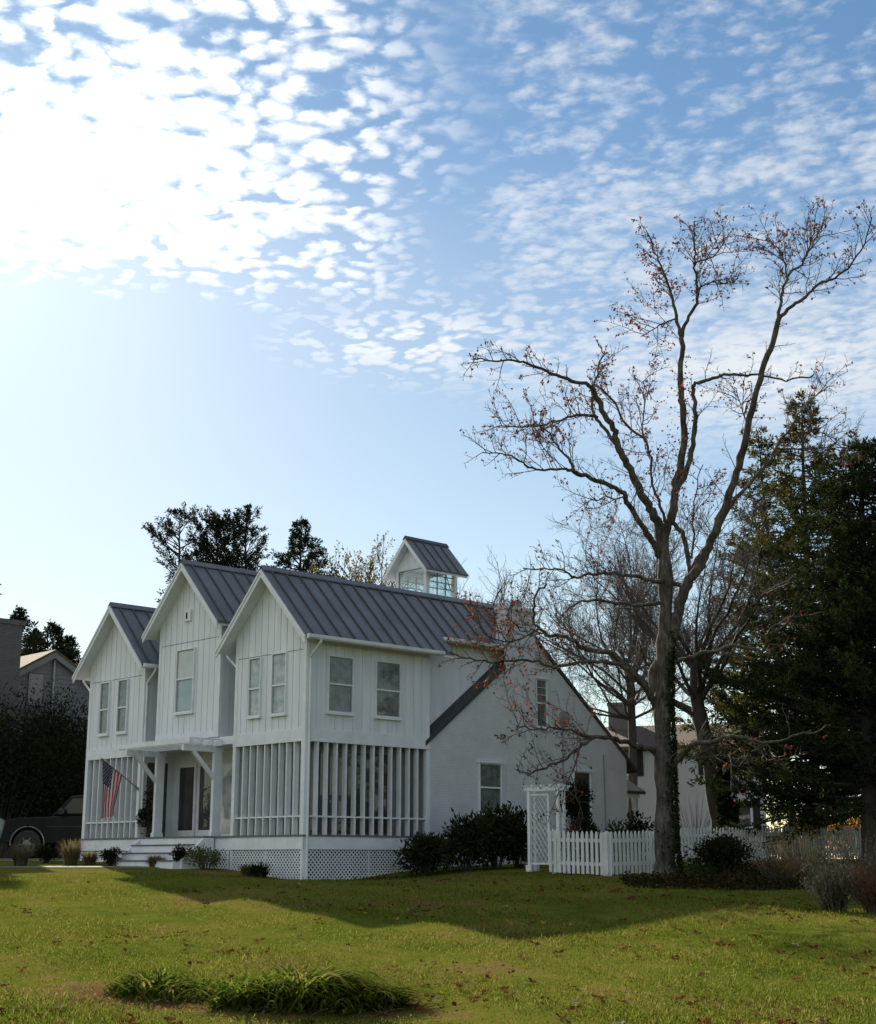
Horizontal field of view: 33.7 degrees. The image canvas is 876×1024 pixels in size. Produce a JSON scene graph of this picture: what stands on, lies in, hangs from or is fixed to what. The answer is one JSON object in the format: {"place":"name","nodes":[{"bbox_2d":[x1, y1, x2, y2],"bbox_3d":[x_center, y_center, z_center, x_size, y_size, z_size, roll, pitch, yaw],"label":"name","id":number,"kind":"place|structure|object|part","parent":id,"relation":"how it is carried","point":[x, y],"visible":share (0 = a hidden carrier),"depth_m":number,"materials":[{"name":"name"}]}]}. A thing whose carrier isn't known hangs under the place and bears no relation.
{"place":"outdoors","nodes":[
{"label":"outdoors","id":0,"kind":"place"},
{"bbox_2d":[0,860,79,860],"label":"driveway","id":1,"kind":"structure","parent":0,"point":[33,860],"depth_m":43.24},
{"bbox_2d":[0,795,83,858],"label":"pickup","id":2,"kind":"object","parent":1,"relation":"on","point":[64,820],"visible":0.36,"depth_m":46.14,"materials":[{"name":"green paint"}]},
{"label":"window","id":3,"kind":"part","parent":2,"relation":"part of","materials":[{"name":"grey glass"}]},
{"bbox_2d":[0,866,158,867],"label":"path","id":4,"kind":"structure","parent":0,"point":[76,867],"depth_m":38.21,"materials":[{"name":"concrete"}]},
{"bbox_2d":[142,854,164,866],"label":"grass tuft","id":5,"kind":"object","parent":4,"relation":"on","point":[152,861],"visible":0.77,"depth_m":38.05,"materials":[{"name":"green plant"}]},
{"bbox_2d":[0,859,875,1023],"bbox_3d":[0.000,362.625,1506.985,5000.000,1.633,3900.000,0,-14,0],"label":"lawn","id":6,"kind":"structure","parent":0,"point":[449,1008],"depth_m":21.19,"materials":[{"name":"green plant"}]},
{"bbox_2d":[0,818,4,836],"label":"rowing boat","id":7,"kind":"object","parent":6,"relation":"on","point":[2,822],"visible":1,"depth_m":39.05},
{"bbox_2d":[7,843,36,865],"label":"grass tuft","id":8,"kind":"object","parent":6,"relation":"on","point":[21,857],"visible":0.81,"depth_m":39.27,"materials":[{"name":"brown plant"}]},
{"bbox_2d":[8,604,46,655],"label":"spruce tree","id":9,"kind":"object","parent":6,"relation":"on","point":[27,639],"visible":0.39,"depth_m":84.57,"materials":[{"name":"green plant"}]},
{"bbox_2d":[21,627,50,655],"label":"spruce tree","id":10,"kind":"object","parent":6,"relation":"on","point":[37,629],"visible":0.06,"depth_m":88.37,"materials":[{"name":"green plant"}]},
{"bbox_2d":[0,668,84,858],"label":"evergreen shrub","id":11,"kind":"object","parent":6,"relation":"on","point":[6,770],"visible":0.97,"depth_m":50.56,"materials":[{"name":"green plant"}]},
{"bbox_2d":[0,722,86,858],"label":"evergreen shrub","id":12,"kind":"object","parent":6,"relation":"on","point":[75,783],"visible":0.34,"depth_m":51.84,"materials":[{"name":"green plant"}]},
{"bbox_2d":[0,618,89,858],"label":"grey house","id":13,"kind":"structure","parent":6,"relation":"on","point":[58,667],"depth_m":55.51,"materials":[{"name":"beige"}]},
{"bbox_2d":[33,843,59,862],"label":"front shrub","id":14,"kind":"object","parent":6,"relation":"on","point":[47,855],"visible":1,"depth_m":41.32,"materials":[{"name":"green plant"}]},
{"bbox_2d":[17,679,88,858],"bbox_3d":[-14.730,9.626,54.121,5.550,6.847,4.330,0,-14,0],"label":"evergreen shrub","id":15,"kind":"object","parent":6,"relation":"on","point":[69,721],"visible":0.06,"depth_m":54.38,"materials":[{"name":"green plant"}]},
{"bbox_2d":[34,619,78,663],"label":"spruce tree","id":16,"kind":"object","parent":6,"relation":"on","point":[53,632],"visible":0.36,"depth_m":86.39,"materials":[{"name":"green plant"}]},
{"bbox_2d":[37,675,87,852],"bbox_3d":[-13.366,9.780,55.365,6.103,6.991,4.108,0,-14,0],"label":"evergreen shrub","id":17,"kind":"object","parent":6,"relation":"on","point":[84,720],"visible":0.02,"depth_m":55.08,"materials":[{"name":"green plant"}]},
{"bbox_2d":[59,634,81,665],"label":"spruce tree","id":18,"kind":"object","parent":6,"relation":"on","point":[70,640],"visible":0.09,"depth_m":88.38,"materials":[{"name":"green plant"}]},
{"bbox_2d":[58,838,85,864],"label":"grass tuft","id":19,"kind":"object","parent":6,"relation":"on","point":[71,855],"visible":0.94,"depth_m":39.94,"materials":[{"name":"beige plant"}]},
{"bbox_2d":[79,849,99,864],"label":"grass tuft","id":20,"kind":"object","parent":6,"relation":"on","point":[90,858],"visible":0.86,"depth_m":40.03,"materials":[{"name":"beige plant"}]},
{"bbox_2d":[99,846,126,865],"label":"front shrub","id":21,"kind":"object","parent":6,"relation":"on","point":[110,856],"visible":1,"depth_m":39.42,"materials":[{"name":"green plant"}]},
{"bbox_2d":[96,967,227,1007],"bbox_3d":[-2.944,5.213,15.932,1.611,0.334,1.542,6,-15,-23],"label":"daylily clump","id":22,"kind":"object","parent":6,"relation":"on","point":[145,984],"visible":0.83,"depth_m":15.69,"materials":[{"name":"green plant"}]},
{"bbox_2d":[141,501,209,602],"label":"cedar tree","id":23,"kind":"object","parent":6,"relation":"on","point":[171,532],"visible":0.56,"depth_m":69.49,"materials":[{"name":"green plant"}]},
{"bbox_2d":[169,843,192,860],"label":"front shrub","id":24,"kind":"object","parent":6,"relation":"on","point":[181,851],"visible":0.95,"depth_m":37.68,"materials":[{"name":"green plant"}]},
{"bbox_2d":[183,843,226,869],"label":"front shrub","id":25,"kind":"object","parent":6,"relation":"on","point":[201,857],"visible":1,"depth_m":37.40,"materials":[{"name":"green plant"}]},
{"bbox_2d":[178,505,259,569],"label":"cedar tree","id":26,"kind":"object","parent":6,"relation":"on","point":[208,552],"visible":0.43,"depth_m":67.17,"materials":[{"name":"green plant"}]},
{"bbox_2d":[238,863,256,875],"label":"grass tuft","id":27,"kind":"object","parent":6,"relation":"on","point":[243,869],"visible":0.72,"depth_m":35.99,"materials":[{"name":"green plant"}]},
{"bbox_2d":[223,503,271,570],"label":"cedar tree","id":28,"kind":"object","parent":6,"relation":"on","point":[247,513],"visible":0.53,"depth_m":68.57,"materials":[{"name":"green plant"}]},
{"bbox_2d":[247,861,271,877],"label":"yucca","id":29,"kind":"object","parent":6,"relation":"on","point":[261,870],"visible":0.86,"depth_m":35.60,"materials":[{"name":"green plant"}]},
{"bbox_2d":[259,516,341,577],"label":"cedar tree","id":30,"kind":"object","parent":6,"relation":"on","point":[301,542],"visible":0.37,"depth_m":69.28,"materials":[{"name":"green plant"}]},
{"bbox_2d":[306,559,368,582],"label":"autumn tree","id":31,"kind":"object","parent":6,"relation":"on","point":[352,575],"visible":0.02,"depth_m":67.85,"materials":[{"name":"yellow plant"}]},
{"bbox_2d":[303,531,413,588],"bbox_3d":[-3.341,7.819,63.575,5.240,14.664,4.491,0,-14,0],"label":"autumn tree","id":32,"kind":"object","parent":6,"relation":"on","point":[367,575],"visible":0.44,"depth_m":64.48,"materials":[{"name":"yellow plant"}]},
{"bbox_2d":[72,536,645,879],"bbox_3d":[-1.656,6.121,45.398,17.280,11.300,11.559,13,-18,-42],"label":"farmhouse","id":33,"kind":"object","parent":6,"relation":"on","point":[288,723],"visible":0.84,"depth_m":39.74,"materials":[{"name":"white"}]},
{"bbox_2d":[96,681,111,736],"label":"window","id":34,"kind":"structure","parent":33,"relation":"in","point":[105,687],"depth_m":43.43,"materials":[{"name":"grey glass"}]},
{"bbox_2d":[101,758,138,818],"bbox_3d":[-9.007,7.837,40.911,0.109,1.673,1.434,-11,-17,37],"label":"flag","id":35,"kind":"object","parent":33,"relation":"attached to","point":[112,776],"visible":1,"depth_m":40.64,"materials":[{"name":"fabric"}]},
{"bbox_2d":[114,678,129,734],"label":"window","id":36,"kind":"structure","parent":33,"relation":"in","point":[123,684],"depth_m":42.73,"materials":[{"name":"grey glass"}]},
{"bbox_2d":[135,808,152,836],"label":"potted plant","id":37,"kind":"object","parent":33,"relation":"on","point":[141,828],"visible":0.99,"depth_m":40.90,"materials":[{"name":"green plant"}]},
{"bbox_2d":[141,780,153,836],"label":"vine","id":38,"kind":"object","parent":33,"relation":"on","point":[148,817],"visible":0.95,"depth_m":40.98,"materials":[{"name":"green plant"}]},
{"bbox_2d":[173,647,195,715],"bbox_3d":[-7.107,4.754,40.570,0.085,1.843,0.948,13,-18,-42],"label":"window","id":39,"kind":"structure","parent":33,"relation":"in","point":[185,658],"depth_m":40.59,"materials":[{"name":"grey glass"}]},
{"bbox_2d":[175,763,197,836],"bbox_3d":[-7.220,8.283,41.551,0.069,2.060,0.940,13,-18,-42],"label":"door","id":40,"kind":"structure","parent":33,"relation":"in","point":[186,802],"depth_m":41.52,"materials":[{"name":"white wood"}]},
{"bbox_2d":[195,762,211,835],"bbox_3d":[-6.584,8.121,40.877,0.109,2.060,0.780,13,-18,-42],"label":"door","id":41,"kind":"structure","parent":33,"relation":"in","point":[203,806],"depth_m":40.92,"materials":[{"name":"metal"}]},
{"bbox_2d":[246,657,262,719],"bbox_3d":[-4.843,4.646,38.172,0.085,1.613,0.588,13,-18,-42],"label":"window","id":42,"kind":"structure","parent":33,"relation":"in","point":[254,700],"depth_m":38.19,"materials":[{"name":"grey glass"}]},
{"bbox_2d":[268,651,287,716],"bbox_3d":[-4.123,4.461,37.445,0.085,1.653,0.688,13,-18,-42],"label":"window","id":43,"kind":"structure","parent":33,"relation":"in","point":[279,661],"depth_m":37.46,"materials":[{"name":"grey glass"}]},
{"bbox_2d":[325,655,354,715],"bbox_3d":[-2.518,4.491,37.421,0.918,1.523,0.085,13,-18,-42],"label":"window","id":44,"kind":"structure","parent":33,"relation":"in","point":[340,669],"depth_m":37.43,"materials":[{"name":"grey glass"}]},
{"bbox_2d":[373,660,401,720],"bbox_3d":[-1.327,4.758,38.532,0.958,1.543,0.085,13,-18,-42],"label":"window","id":45,"kind":"structure","parent":33,"relation":"in","point":[387,688],"depth_m":38.54,"materials":[{"name":"grey glass"}]},
{"bbox_2d":[477,761,504,816],"bbox_3d":[1.485,7.768,40.565,1.008,1.498,0.115,13,-18,-42],"label":"window","id":46,"kind":"structure","parent":33,"relation":"in","point":[489,773],"depth_m":40.60,"materials":[{"name":"grey glass"}]},
{"bbox_2d":[535,677,549,729],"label":"window","id":47,"kind":"structure","parent":33,"relation":"in","point":[540,683],"depth_m":42.67,"materials":[{"name":"grey glass"}]},
{"bbox_2d":[572,770,592,823],"bbox_3d":[4.328,8.517,43.190,0.888,1.588,0.115,13,-18,-42],"label":"window","id":48,"kind":"structure","parent":33,"relation":"in","point":[585,774],"depth_m":43.40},
{"bbox_2d":[333,872,429,879],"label":"ground cover","id":49,"kind":"object","parent":6,"relation":"on","point":[397,877],"visible":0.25,"depth_m":35.84,"materials":[{"name":"green plant"}]},
{"bbox_2d":[392,831,469,875],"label":"rhododendron","id":50,"kind":"object","parent":6,"relation":"on","point":[423,853],"visible":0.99,"depth_m":36.26,"materials":[{"name":"green plant"}]},
{"bbox_2d":[0,878,875,1023],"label":"fallen leaves","id":51,"kind":"object","parent":6,"relation":"on","point":[132,1019],"visible":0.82,"depth_m":19.96,"materials":[{"name":"brown plant"}]},
{"bbox_2d":[438,808,500,871],"bbox_3d":[0.659,8.487,37.288,1.926,1.706,1.778,0,-14,0],"label":"rhododendron","id":52,"kind":"object","parent":6,"relation":"on","point":[467,836],"visible":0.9,"depth_m":37.06,"materials":[{"name":"green plant"}]},
{"bbox_2d":[409,546,547,620],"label":"bare tree","id":53,"kind":"object","parent":6,"relation":"on","point":[499,599],"visible":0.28,"depth_m":67.25,"materials":[{"name":"brown plant"}]},
{"bbox_2d":[474,800,525,868],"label":"rhododendron","id":54,"kind":"object","parent":6,"relation":"on","point":[501,836],"visible":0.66,"depth_m":37.78,"materials":[{"name":"green plant"}]},
{"bbox_2d":[501,802,538,868],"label":"rhododendron","id":55,"kind":"object","parent":6,"relation":"on","point":[521,851],"visible":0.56,"depth_m":38.17,"materials":[{"name":"green plant"}]},
{"bbox_2d":[522,784,569,871],"bbox_3d":[2.733,8.002,36.385,1.056,2.230,0.640,-8,-15,29],"label":"garden arbor","id":56,"kind":"object","parent":6,"relation":"on","point":[532,841],"visible":0.79,"depth_m":36.38,"materials":[{"name":"white wood"}]},
{"bbox_2d":[559,773,594,831],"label":"shrub","id":57,"kind":"object","parent":56,"relation":"attached to","point":[572,808],"visible":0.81,"depth_m":37.02,"materials":[{"name":"green plant"}]},
{"bbox_2d":[561,814,585,871],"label":"climbing rose","id":58,"kind":"object","parent":6,"relation":"on","point":[571,829],"visible":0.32,"depth_m":35.92,"materials":[{"name":"green plant"}]},
{"bbox_2d":[568,815,599,866],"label":"laurel bush","id":59,"kind":"object","parent":6,"relation":"on","point":[592,827],"visible":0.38,"depth_m":38.85,"materials":[{"name":"green plant"}]},
{"bbox_2d":[548,830,655,875],"bbox_3d":[3.977,8.148,34.399,2.596,1.176,1.421,0,-14,0],"label":"picket fence","id":60,"kind":"object","parent":6,"relation":"on","point":[606,863],"visible":0.91,"depth_m":34.34,"materials":[{"name":"paint"}]},
{"bbox_2d":[477,470,733,857],"bbox_3d":[7.212,6.353,59.569,12.082,15.653,10.332,0,-14,0],"label":"bare tree","id":61,"kind":"object","parent":6,"relation":"on","point":[631,702],"visible":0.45,"depth_m":59.54,"materials":[{"name":"brown plant"}]},
{"bbox_2d":[603,819,633,861],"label":"laurel bush","id":62,"kind":"object","parent":6,"relation":"on","point":[622,829],"visible":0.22,"depth_m":40.40,"materials":[{"name":"green plant"}]},
{"bbox_2d":[619,810,653,861],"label":"laurel bush","id":63,"kind":"object","parent":6,"relation":"on","point":[638,824],"visible":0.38,"depth_m":42.58,"materials":[{"name":"green plant"}]},
{"bbox_2d":[437,194,875,877],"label":"maple tree","id":64,"kind":"object","parent":6,"relation":"on","point":[659,686],"visible":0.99,"depth_m":34.62,"materials":[{"name":"brown plant"}]},
{"bbox_2d":[538,489,815,837],"bbox_3d":[7.793,4.948,44.543,6.532,11.506,10.894,9,-16,-34],"label":"bare tree","id":65,"kind":"object","parent":6,"relation":"on","point":[696,690],"visible":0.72,"depth_m":43.72,"materials":[{"name":"brown plant"}]},
{"bbox_2d":[606,702,766,858],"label":"white house","id":66,"kind":"structure","parent":6,"relation":"on","point":[646,783],"depth_m":60.20,"materials":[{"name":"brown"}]},
{"bbox_2d":[623,749,643,775],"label":"window","id":67,"kind":"structure","parent":66,"relation":"in","point":[639,752],"depth_m":60.71,"materials":[{"name":"black glass"}]},
{"bbox_2d":[698,747,732,774],"bbox_3d":[11.446,10.225,59.654,1.440,1.190,0.074,-5,-14,19],"label":"window","id":68,"kind":"structure","parent":66,"relation":"in","point":[701,772],"depth_m":59.74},
{"bbox_2d":[737,799,760,828],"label":"window","id":69,"kind":"structure","parent":66,"relation":"in","point":[747,816],"depth_m":58.67,"materials":[{"name":"grey glass"}]},
{"bbox_2d":[679,791,709,858],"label":"bare shrub","id":70,"kind":"object","parent":6,"relation":"on","point":[694,821],"visible":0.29,"depth_m":46.03,"materials":[{"name":"brown plant"}]},
{"bbox_2d":[677,857,713,876],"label":"shrub","id":71,"kind":"object","parent":6,"relation":"on","point":[689,867],"visible":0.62,"depth_m":33.10,"materials":[{"name":"green plant"}]},
{"bbox_2d":[680,828,763,877],"bbox_3d":[6.486,7.825,33.094,1.753,1.162,1.954,-6,-15,22],"label":"yew mound","id":72,"kind":"object","parent":6,"relation":"on","point":[721,853],"visible":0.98,"depth_m":32.81,"materials":[{"name":"green plant"}]},
{"bbox_2d":[711,763,740,838],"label":"yew bush","id":73,"kind":"object","parent":6,"relation":"on","point":[728,810],"visible":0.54,"depth_m":42.26,"materials":[{"name":"green plant"}]},
{"bbox_2d":[614,867,855,890],"bbox_3d":[6.744,7.880,31.022,5.708,0.569,2.983,0,-14,0],"label":"ground cover","id":74,"kind":"object","parent":6,"relation":"on","point":[712,881],"visible":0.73,"depth_m":30.41,"materials":[{"name":"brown plant"}]},
{"bbox_2d":[687,426,836,857],"bbox_3d":[11.669,4.246,49.427,5.786,15.016,6.604,-6,-15,24],"label":"cedar tree","id":75,"kind":"object","parent":6,"relation":"on","point":[768,445],"visible":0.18,"depth_m":50.17,"materials":[{"name":"green plant"}]},
{"bbox_2d":[675,825,860,865],"bbox_3d":[10.453,9.867,42.692,11.641,1.337,0.181,13,-18,-42],"label":"picket fence","id":76,"kind":"object","parent":6,"relation":"on","point":[752,838],"visible":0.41,"depth_m":41.90,"materials":[{"name":"paint"}]},
{"bbox_2d":[671,388,875,856],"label":"cedar tree","id":77,"kind":"object","parent":6,"relation":"on","point":[790,477],"visible":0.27,"depth_m":46.99,"materials":[{"name":"green plant"}]},
{"bbox_2d":[677,429,875,864],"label":"spruce tree","id":78,"kind":"object","parent":6,"relation":"on","point":[848,628],"visible":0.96,"depth_m":40.63,"materials":[{"name":"green plant"}]},
{"bbox_2d":[683,853,871,876],"bbox_3d":[8.960,8.711,35.655,5.113,0.693,6.722,0,-14,0],"label":"ground cover","id":79,"kind":"object","parent":6,"relation":"on","point":[745,870],"visible":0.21,"depth_m":34.94,"materials":[{"name":"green plant"}]},
{"bbox_2d":[746,844,813,883],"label":"perennial clump","id":80,"kind":"object","parent":6,"relation":"on","point":[776,870],"visible":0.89,"depth_m":31.02,"materials":[{"name":"brown plant"}]},
{"bbox_2d":[760,823,844,878],"bbox_3d":[8.044,7.551,32.149,1.829,1.301,1.702,10,-17,-36],"label":"perennial clump","id":81,"kind":"object","parent":6,"relation":"on","point":[814,855],"visible":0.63,"depth_m":31.96,"materials":[{"name":"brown plant"}]},
{"bbox_2d":[768,504,875,830],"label":"spruce tree","id":82,"kind":"object","parent":6,"relation":"on","point":[851,765],"visible":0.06,"depth_m":42.06,"materials":[{"name":"green plant"}]},
{"bbox_2d":[796,849,868,912],"bbox_3d":[6.868,6.427,25.157,1.166,1.104,1.266,0,-14,0],"label":"lavender shrub","id":83,"kind":"object","parent":6,"relation":"on","point":[831,895],"visible":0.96,"depth_m":25.04,"materials":[{"name":"grey plant"}]},
{"bbox_2d":[825,802,860,855],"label":"autumn bush","id":84,"kind":"object","parent":6,"relation":"on","point":[858,821],"visible":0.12,"depth_m":87.39,"materials":[{"name":"orange plant"}]},
{"bbox_2d":[817,829,875,900],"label":"lavender shrub","id":85,"kind":"object","parent":6,"relation":"on","point":[865,859],"visible":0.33,"depth_m":27.76,"materials":[{"name":"grey plant"}]},
{"bbox_2d":[837,856,875,913],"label":"russet shrub","id":86,"kind":"object","parent":6,"relation":"on","point":[868,900],"visible":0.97,"depth_m":24.65,"materials":[{"name":"brown plant"}]},
{"bbox_2d":[0,0,875,858],"label":"sky","id":87,"kind":"structure","parent":0,"point":[255,252],"materials":[{"name":"blue"}]},
{"bbox_2d":[767,832,807,858],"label":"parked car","id":88,"kind":"object","parent":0,"point":[782,844],"visible":0.01,"depth_m":77.58,"materials":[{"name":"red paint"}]}
]}

